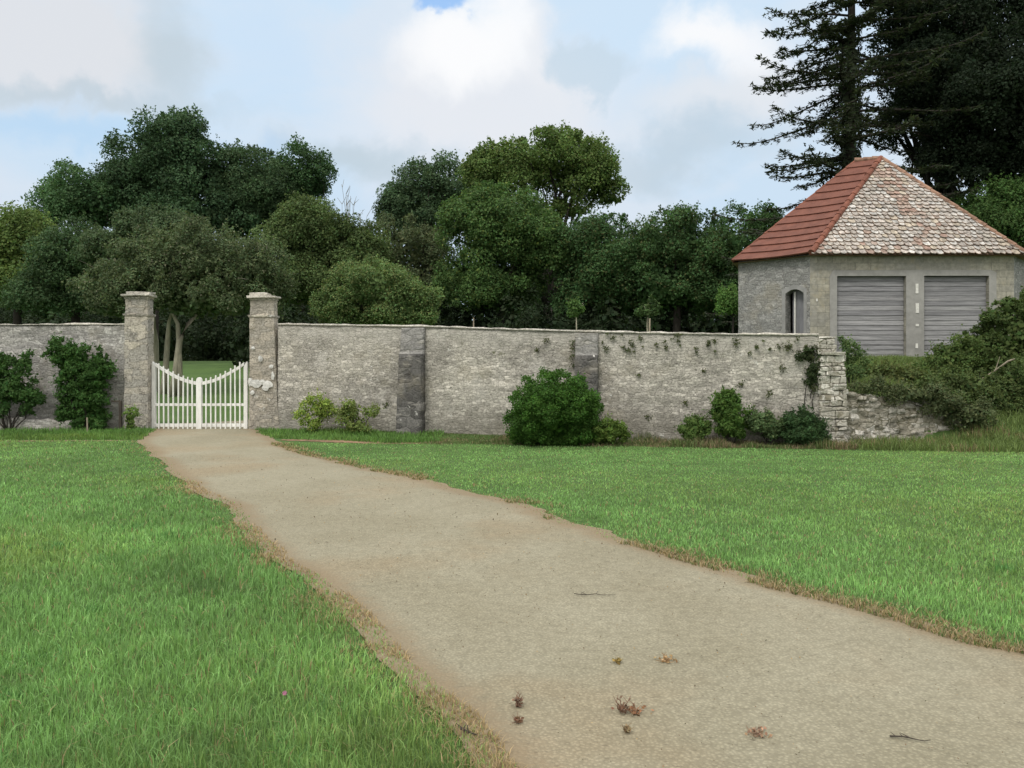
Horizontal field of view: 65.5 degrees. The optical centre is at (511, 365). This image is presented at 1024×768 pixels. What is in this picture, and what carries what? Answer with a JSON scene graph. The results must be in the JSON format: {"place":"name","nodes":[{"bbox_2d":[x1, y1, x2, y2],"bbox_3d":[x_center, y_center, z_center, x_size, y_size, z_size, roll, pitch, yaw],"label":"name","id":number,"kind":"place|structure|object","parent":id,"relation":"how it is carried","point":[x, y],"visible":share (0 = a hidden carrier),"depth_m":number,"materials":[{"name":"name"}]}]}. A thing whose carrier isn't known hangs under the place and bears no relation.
{"place":"outdoors","nodes":[
{"label":"outdoors","id":0,"kind":"place"},
{"bbox_2d":[0,0,1022,355],"label":"sky","id":1,"kind":"structure","parent":0,"point":[379,85],"materials":[{"name":"blue"}]},
{"bbox_2d":[0,361,1023,767],"bbox_3d":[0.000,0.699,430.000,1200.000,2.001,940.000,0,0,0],"label":"ground","id":2,"kind":"structure","parent":0,"point":[204,369],"depth_m":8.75,"materials":[{"name":"green plant"}]},
{"bbox_2d":[0,348,46,429],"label":"climbing shrub","id":3,"kind":"object","parent":2,"relation":"on","point":[14,389],"visible":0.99,"depth_m":19.54,"materials":[{"name":"green plant"}]},
{"bbox_2d":[0,200,70,323],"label":"hawthorn tree","id":4,"kind":"object","parent":2,"relation":"on","point":[19,226],"visible":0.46,"depth_m":42.47,"materials":[{"name":"green plant"}]},
{"bbox_2d":[0,416,72,430],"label":"stone ledge","id":5,"kind":"object","parent":2,"relation":"on","point":[33,422],"visible":0.45,"depth_m":19.67,"materials":[{"name":"grey stone"}]},
{"bbox_2d":[0,209,122,322],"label":"holly tree","id":6,"kind":"object","parent":2,"relation":"on","point":[38,286],"visible":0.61,"depth_m":39.43,"materials":[{"name":"green plant"}]},
{"bbox_2d":[0,323,124,428],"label":"garden wall","id":7,"kind":"structure","parent":2,"relation":"on","point":[18,339],"depth_m":20.24,"materials":[{"name":"stone"}]},
{"bbox_2d":[7,440,126,441],"bbox_3d":[-11.100,1.592,16.938,5.800,0.001,0.337,0,0,0],"label":"soil strip","id":8,"kind":"object","parent":2,"relation":"on","point":[72,440],"visible":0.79,"depth_m":17.01,"materials":[{"name":"brown soil"}]},
{"bbox_2d":[21,157,126,322],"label":"oak tree","id":9,"kind":"object","parent":2,"relation":"on","point":[56,195],"visible":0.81,"depth_m":58.87,"materials":[{"name":"green plant"}]},
{"bbox_2d":[40,331,118,429],"bbox_3d":[-10.766,0.416,19.861,1.996,2.607,0.887,0,0,0],"label":"climbing shrub","id":10,"kind":"object","parent":2,"relation":"on","point":[78,370],"visible":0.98,"depth_m":19.73,"materials":[{"name":"green plant"}]},
{"bbox_2d":[111,400,121,428],"bbox_3d":[-9.837,1.275,19.810,0.260,0.851,0.071,0,0,0],"label":"wooden post","id":11,"kind":"object","parent":2,"relation":"on","point":[120,413],"visible":0.6,"depth_m":19.78,"materials":[{"name":"grey wood"}]},
{"bbox_2d":[121,403,142,428],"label":"young shrub","id":12,"kind":"object","parent":2,"relation":"on","point":[130,417],"visible":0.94,"depth_m":19.55,"materials":[{"name":"green plant"}]},
{"bbox_2d":[121,291,156,428],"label":"gate pillar","id":13,"kind":"structure","parent":2,"relation":"on","point":[139,315],"depth_m":20.00,"materials":[{"name":"stone"}]},
{"bbox_2d":[152,362,202,428],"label":"picket gate","id":14,"kind":"structure","parent":13,"relation":"attached to","point":[199,401],"depth_m":20.16,"materials":[{"name":"white paint"}]},
{"bbox_2d":[73,202,212,363],"bbox_3d":[-17.956,-3.945,39.134,6.837,8.239,4.149,0,0,0],"label":"willow tree","id":15,"kind":"object","parent":2,"relation":"on","point":[127,221],"visible":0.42,"depth_m":38.07,"materials":[{"name":"green plant"}]},
{"bbox_2d":[70,103,260,245],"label":"oak tree","id":16,"kind":"object","parent":2,"relation":"on","point":[171,162],"visible":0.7,"depth_m":59.95,"materials":[{"name":"green plant"}]},
{"bbox_2d":[61,210,300,396],"bbox_3d":[-11.968,-2.194,29.036,8.410,6.803,4.768,0,0,0],"label":"thorn tree","id":17,"kind":"object","parent":2,"relation":"on","point":[193,268],"visible":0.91,"depth_m":28.17,"materials":[{"name":"green plant"}]},
{"bbox_2d":[0,425,444,442],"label":"verge grass","id":18,"kind":"structure","parent":2,"relation":"on","point":[122,433],"depth_m":18.28,"materials":[{"name":"green plant"}]},
{"bbox_2d":[190,138,300,245],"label":"oak tree","id":19,"kind":"object","parent":2,"relation":"on","point":[251,183],"visible":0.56,"depth_m":62.05,"materials":[{"name":"green plant"}]},
{"bbox_2d":[246,292,280,429],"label":"gate pillar","id":20,"kind":"structure","parent":2,"relation":"on","point":[263,316],"depth_m":20.00,"materials":[{"name":"stone"}]},
{"bbox_2d":[202,362,247,428],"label":"picket gate","id":21,"kind":"structure","parent":20,"relation":"attached to","point":[225,404],"depth_m":20.18,"materials":[{"name":"white paint"}]},
{"bbox_2d":[266,131,338,314],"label":"oak tree","id":22,"kind":"object","parent":2,"relation":"on","point":[310,173],"visible":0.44,"depth_m":65.71,"materials":[{"name":"green plant"}]},
{"bbox_2d":[291,388,337,432],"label":"young shrub","id":23,"kind":"object","parent":2,"relation":"on","point":[323,408],"visible":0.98,"depth_m":18.93,"materials":[{"name":"green plant"}]},
{"bbox_2d":[247,187,396,322],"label":"ash tree","id":24,"kind":"object","parent":2,"relation":"on","point":[318,237],"visible":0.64,"depth_m":44.63,"materials":[{"name":"green plant"}]},
{"bbox_2d":[136,479,533,767],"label":"straw grass","id":25,"kind":"structure","parent":2,"relation":"on","point":[473,758],"depth_m":3.86,"materials":[{"name":"beige plant"}]},
{"bbox_2d":[282,439,417,443],"bbox_3d":[-3.508,1.646,17.468,3.020,0.093,0.610,0,0,-4],"label":"soil strip","id":26,"kind":"object","parent":2,"relation":"on","point":[348,441],"visible":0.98,"depth_m":17.38,"materials":[{"name":"brown soil"}]},
{"bbox_2d":[338,181,373,323],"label":"bare sapling","id":27,"kind":"object","parent":2,"relation":"on","point":[349,205],"visible":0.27,"depth_m":46.15,"materials":[{"name":"grey plant"}]},
{"bbox_2d":[332,398,384,433],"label":"young shrub","id":28,"kind":"object","parent":2,"relation":"on","point":[352,412],"visible":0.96,"depth_m":18.75,"materials":[{"name":"green plant"}]},
{"bbox_2d":[0,272,737,365],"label":"undergrowth","id":29,"kind":"object","parent":2,"relation":"on","point":[208,341],"visible":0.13,"depth_m":48.01,"materials":[{"name":"green plant"}]},
{"bbox_2d":[0,230,737,353],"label":"wood","id":30,"kind":"object","parent":2,"relation":"on","point":[292,308],"visible":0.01,"depth_m":78.39,"materials":[{"name":"green plant"}]},
{"bbox_2d":[307,252,444,325],"bbox_3d":[-6.006,-2.228,35.097,6.031,5.612,3.844,0,0,-16],"label":"elder bush","id":31,"kind":"object","parent":2,"relation":"on","point":[366,293],"visible":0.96,"depth_m":34.18,"materials":[{"name":"green plant"}]},
{"bbox_2d":[362,211,457,293],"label":"thorn tree","id":32,"kind":"object","parent":2,"relation":"on","point":[416,251],"visible":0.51,"depth_m":48.83,"materials":[{"name":"green plant"}]},
{"bbox_2d":[371,148,473,268],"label":"oak tree","id":33,"kind":"object","parent":2,"relation":"on","point":[416,192],"visible":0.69,"depth_m":64.00,"materials":[{"name":"green plant"}]},
{"bbox_2d":[430,179,579,322],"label":"lime tree","id":34,"kind":"object","parent":2,"relation":"on","point":[502,230],"visible":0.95,"depth_m":45.28,"materials":[{"name":"green plant"}]},
{"bbox_2d":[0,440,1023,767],"bbox_3d":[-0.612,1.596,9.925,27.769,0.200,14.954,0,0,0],"label":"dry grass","id":35,"kind":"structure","parent":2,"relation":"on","point":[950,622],"depth_m":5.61,"materials":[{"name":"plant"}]},
{"bbox_2d":[454,119,632,328],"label":"oak tree","id":36,"kind":"object","parent":2,"relation":"on","point":[573,163],"visible":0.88,"depth_m":56.48,"materials":[{"name":"green plant"}]},
{"bbox_2d":[277,323,818,442],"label":"garden wall","id":37,"kind":"structure","parent":2,"relation":"on","point":[473,377],"depth_m":18.57,"materials":[{"name":"stone"}]},
{"bbox_2d":[396,328,425,433],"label":"wall buttress","id":38,"kind":"structure","parent":37,"relation":"attached to","point":[411,410],"depth_m":18.92,"materials":[{"name":"stone"}]},
{"bbox_2d":[574,333,598,411],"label":"wall buttress","id":39,"kind":"structure","parent":37,"relation":"attached to","point":[587,345],"depth_m":18.03,"materials":[{"name":"stone"}]},
{"bbox_2d":[382,332,826,420],"bbox_3d":[1.792,0.230,18.086,10.187,1.999,0.179,0,0,13],"label":"wall moss","id":40,"kind":"object","parent":37,"relation":"attached to","point":[696,348],"depth_m":17.47,"materials":[{"name":"green plant"}]},
{"bbox_2d":[502,366,604,445],"bbox_3d":[0.877,0.940,17.120,1.977,1.915,2.062,0,0,42],"label":"round bush","id":41,"kind":"object","parent":2,"relation":"on","point":[551,410],"visible":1,"depth_m":16.74,"materials":[{"name":"green plant"}]},
{"bbox_2d":[565,296,586,329],"bbox_3d":[2.025,-0.322,25.063,0.666,3.748,0.576,0,0,19],"label":"sapling tree","id":42,"kind":"object","parent":2,"relation":"on","point":[576,309],"visible":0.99,"depth_m":24.95,"materials":[{"name":"green plant"}]},
{"bbox_2d":[543,207,668,330],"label":"beech tree","id":43,"kind":"object","parent":2,"relation":"on","point":[596,264],"visible":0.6,"depth_m":44.49,"materials":[{"name":"green plant"}]},
{"bbox_2d":[588,413,633,445],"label":"bush","id":44,"kind":"object","parent":2,"relation":"on","point":[609,430],"visible":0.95,"depth_m":16.83,"materials":[{"name":"green plant"}]},
{"bbox_2d":[408,431,857,449],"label":"dry verge","id":45,"kind":"structure","parent":2,"relation":"on","point":[711,442],"depth_m":16.84,"materials":[{"name":"brown plant"}]},
{"bbox_2d":[271,441,1023,653],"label":"dry fringe","id":46,"kind":"object","parent":2,"relation":"on","point":[666,552],"visible":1,"depth_m":5.64,"materials":[{"name":"brown plant"}]},
{"bbox_2d":[633,294,662,331],"bbox_3d":[4.432,-0.440,25.946,0.994,3.835,0.567,0,0,0],"label":"sapling tree","id":47,"kind":"object","parent":2,"relation":"on","point":[646,309],"visible":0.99,"depth_m":25.88,"materials":[{"name":"green plant"}]},
{"bbox_2d":[609,200,737,331],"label":"beech tree","id":48,"kind":"object","parent":2,"relation":"on","point":[688,268],"visible":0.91,"depth_m":42.65,"materials":[{"name":"green plant"}]},
{"bbox_2d":[674,413,713,439],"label":"broom bush","id":49,"kind":"object","parent":2,"relation":"on","point":[695,426],"visible":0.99,"depth_m":16.99,"materials":[{"name":"green plant"}]},
{"bbox_2d":[713,282,737,333],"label":"elder bush","id":50,"kind":"object","parent":2,"relation":"on","point":[727,303],"visible":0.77,"depth_m":32.70,"materials":[{"name":"green plant"}]},
{"bbox_2d":[702,384,752,442],"bbox_3d":[4.617,1.072,17.013,1.107,1.373,0.975,0,0,18],"label":"broom bush","id":51,"kind":"object","parent":2,"relation":"on","point":[725,409],"visible":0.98,"depth_m":16.84,"materials":[{"name":"green plant"}]},
{"bbox_2d":[682,198,784,321],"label":"beech tree","id":52,"kind":"object","parent":2,"relation":"on","point":[738,242],"visible":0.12,"depth_m":43.88,"materials":[{"name":"green plant"}]},
{"bbox_2d":[742,405,788,444],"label":"broom bush","id":53,"kind":"object","parent":2,"relation":"on","point":[769,425],"visible":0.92,"depth_m":16.79,"materials":[{"name":"green plant"}]},
{"bbox_2d":[779,403,833,444],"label":"broom bush","id":54,"kind":"object","parent":2,"relation":"on","point":[805,426],"visible":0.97,"depth_m":16.57,"materials":[{"name":"green plant"}]},
{"bbox_2d":[792,346,824,409],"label":"ivy clump","id":55,"kind":"object","parent":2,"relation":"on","point":[813,377],"visible":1,"depth_m":16.95,"materials":[{"name":"green plant"}]},
{"bbox_2d":[816,337,847,443],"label":"wall pier","id":56,"kind":"structure","parent":2,"relation":"on","point":[832,391],"depth_m":16.92,"materials":[{"name":"stone"}]},
{"bbox_2d":[703,0,989,325],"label":"spruce tree","id":57,"kind":"object","parent":2,"relation":"on","point":[851,125],"visible":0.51,"depth_m":34.42,"materials":[{"name":"green plant"}]},
{"bbox_2d":[837,333,872,389],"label":"pier weed","id":58,"kind":"object","parent":2,"relation":"on","point":[845,344],"visible":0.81,"depth_m":18.11,"materials":[{"name":"green plant"}]},
{"bbox_2d":[731,155,1023,356],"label":"octagonal shed","id":59,"kind":"structure","parent":2,"relation":"on","point":[879,255],"depth_m":24.33,"materials":[{"name":"grey stone"}]},
{"bbox_2d":[793,290,803,332],"bbox_3d":[8.944,-0.980,24.696,0.050,2.760,0.460,0,0,-44],"label":"side door","id":60,"kind":"structure","parent":59,"relation":"in","point":[799,294],"depth_m":24.69,"materials":[{"name":"grey wood"}]},
{"bbox_2d":[837,277,903,356],"bbox_3d":[10.928,-1.244,24.332,2.073,2.982,0.040,0,0,0],"label":"garage door","id":61,"kind":"structure","parent":59,"relation":"in","point":[855,295],"depth_m":24.33,"materials":[{"name":"grey wood"}]},
{"bbox_2d":[924,277,985,355],"bbox_3d":[13.511,-1.244,24.332,1.946,2.982,0.039,0,0,0],"label":"garage door","id":62,"kind":"structure","parent":59,"relation":"in","point":[942,295],"depth_m":24.33,"materials":[{"name":"grey wood"}]},
{"bbox_2d":[856,355,938,384],"bbox_3d":[9.484,0.331,19.599,2.577,1.243,1.161,0,0,0],"label":"bramble bush","id":63,"kind":"object","parent":2,"relation":"on","point":[908,373],"visible":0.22,"depth_m":19.40,"materials":[{"name":"green plant"}]},
{"bbox_2d":[844,391,964,443],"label":"rubble wall","id":64,"kind":"structure","parent":2,"relation":"on","point":[870,416],"depth_m":17.36,"materials":[{"name":"stone"}]},
{"bbox_2d":[865,23,966,206],"bbox_3d":[20.496,-8.713,39.967,5.179,17.351,3.953,0,0,0],"label":"yew tree","id":65,"kind":"object","parent":2,"relation":"on","point":[928,176],"visible":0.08,"depth_m":39.50,"materials":[{"name":"green plant"}]},
{"bbox_2d":[846,372,1004,430],"bbox_3d":[8.931,0.863,17.382,3.347,1.476,1.026,0,0,0],"label":"bramble bush","id":66,"kind":"object","parent":2,"relation":"on","point":[944,403],"visible":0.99,"depth_m":17.26,"materials":[{"name":"green plant"}]},
{"bbox_2d":[859,0,1023,234],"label":"yew tree","id":67,"kind":"object","parent":2,"relation":"on","point":[988,71],"visible":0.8,"depth_m":34.40,"materials":[{"name":"green plant"}]},
{"bbox_2d":[913,324,991,375],"bbox_3d":[11.158,-0.144,20.196,2.006,1.855,1.244,0,0,10],"label":"bramble bush","id":68,"kind":"object","parent":2,"relation":"on","point":[958,355],"visible":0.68,"depth_m":20.00,"materials":[{"name":"green plant"}]},
{"bbox_2d":[909,364,1023,417],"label":"bramble bush","id":69,"kind":"object","parent":2,"relation":"on","point":[973,386],"visible":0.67,"depth_m":18.25,"materials":[{"name":"green plant"}]},
{"bbox_2d":[949,172,1023,247],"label":"laurel bush","id":70,"kind":"object","parent":2,"relation":"on","point":[1002,212],"visible":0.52,"depth_m":32.93,"materials":[{"name":"green plant"}]},
{"bbox_2d":[960,286,1023,373],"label":"bramble bush","id":71,"kind":"object","parent":2,"relation":"on","point":[1006,343],"visible":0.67,"depth_m":20.25,"materials":[{"name":"green plant"}]},
{"bbox_2d":[989,352,1023,401],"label":"bramble bush","id":72,"kind":"object","parent":2,"relation":"on","point":[1014,374],"visible":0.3,"depth_m":18.53,"materials":[{"name":"green plant"}]},
{"bbox_2d":[983,357,1014,377],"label":"dead branch","id":73,"kind":"object","parent":72,"relation":"attached to","point":[1003,364],"visible":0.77,"depth_m":18.72,"materials":[{"name":"grey wood"}]},
{"bbox_2d":[137,420,1023,767],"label":"driveway path","id":74,"kind":"structure","parent":0,"point":[843,718],"depth_m":4.62,"materials":[{"name":"beige gravel"}]},
{"bbox_2d":[456,723,476,734],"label":"fallen twig","id":75,"kind":"object","parent":74,"relation":"on","point":[463,729],"visible":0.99,"depth_m":3.45,"materials":[{"name":"brown wood"}]},
{"bbox_2d":[509,691,523,706],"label":"dried weed","id":76,"kind":"object","parent":74,"relation":"on","point":[518,700],"visible":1,"depth_m":3.71,"materials":[{"name":"brown plant"}]},
{"bbox_2d":[512,713,523,722],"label":"dried weed","id":77,"kind":"object","parent":74,"relation":"on","point":[517,719],"visible":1,"depth_m":3.54,"materials":[{"name":"brown plant"}]},
{"bbox_2d":[172,456,1021,767],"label":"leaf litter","id":78,"kind":"object","parent":74,"relation":"on","point":[538,608],"visible":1,"depth_m":5.77,"materials":[{"name":"brown plant"}]},
{"bbox_2d":[612,656,622,664],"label":"dried weed","id":79,"kind":"object","parent":74,"relation":"on","point":[618,660],"visible":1,"depth_m":4.25,"materials":[{"name":"brown plant"}]},
{"bbox_2d":[611,695,634,713],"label":"dried weed","id":80,"kind":"object","parent":74,"relation":"on","point":[620,707],"visible":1,"depth_m":3.65,"materials":[{"name":"brown plant"}]},
{"bbox_2d":[620,723,633,732],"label":"dried weed","id":81,"kind":"object","parent":74,"relation":"on","point":[626,728],"visible":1,"depth_m":3.45,"materials":[{"name":"brown plant"}]},
{"bbox_2d":[620,701,653,715],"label":"dried weed","id":82,"kind":"object","parent":74,"relation":"on","point":[632,711],"visible":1,"depth_m":3.64,"materials":[{"name":"brown plant"}]},
{"bbox_2d":[649,654,677,662],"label":"dried weed","id":83,"kind":"object","parent":74,"relation":"on","point":[667,659],"visible":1,"depth_m":4.28,"materials":[{"name":"brown plant"}]},
{"bbox_2d":[745,726,772,737],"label":"dried weed","id":84,"kind":"object","parent":74,"relation":"on","point":[759,733],"visible":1,"depth_m":3.43,"materials":[{"name":"brown plant"}]},
{"bbox_2d":[890,732,928,740],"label":"fallen twig","id":85,"kind":"object","parent":74,"relation":"on","point":[893,735],"visible":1,"depth_m":3.38,"materials":[{"name":"brown wood"}]},
{"bbox_2d":[833,353,1023,452],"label":"bank grass","id":86,"kind":"structure","parent":0,"point":[953,443],"depth_m":16.71,"materials":[{"name":"green plant"}]}
]}

